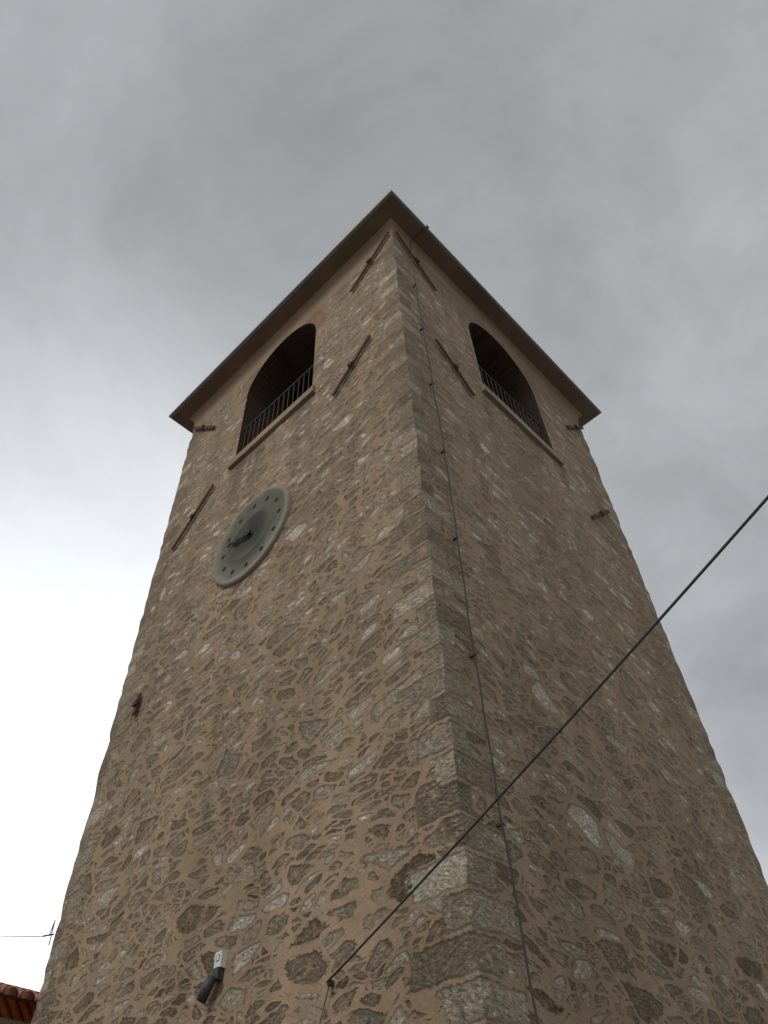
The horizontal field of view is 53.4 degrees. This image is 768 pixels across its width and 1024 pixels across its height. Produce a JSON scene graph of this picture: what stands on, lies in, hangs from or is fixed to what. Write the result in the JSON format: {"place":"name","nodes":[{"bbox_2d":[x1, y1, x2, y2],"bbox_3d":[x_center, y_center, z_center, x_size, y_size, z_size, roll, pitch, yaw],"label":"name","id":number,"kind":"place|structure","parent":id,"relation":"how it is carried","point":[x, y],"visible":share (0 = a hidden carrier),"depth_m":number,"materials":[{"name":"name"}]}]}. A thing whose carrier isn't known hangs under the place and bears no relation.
{"place":"outdoors","nodes":[
{"label":"outdoors","id":0,"kind":"place"},
{"bbox_2d":[0,0,767,991],"label":"sky","id":1,"kind":"structure","parent":0,"point":[171,171],"materials":[{"name":"grey"}]},
{"bbox_2d":[5,189,767,1023],"bbox_3d":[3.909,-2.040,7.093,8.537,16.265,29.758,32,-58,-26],"label":"tower","id":2,"kind":"structure","parent":0,"point":[407,727],"depth_m":7.34,"materials":[{"name":"stone"}]},
{"label":"ground","id":3,"kind":"structure","parent":0,"visible":0},
{"bbox_2d":[0,982,38,1023],"bbox_3d":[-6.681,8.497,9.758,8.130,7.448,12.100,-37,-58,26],"label":"neighbour house","id":4,"kind":"structure","parent":3,"relation":"on","point":[17,1004],"depth_m":12.18,"materials":[{"name":"paint"}]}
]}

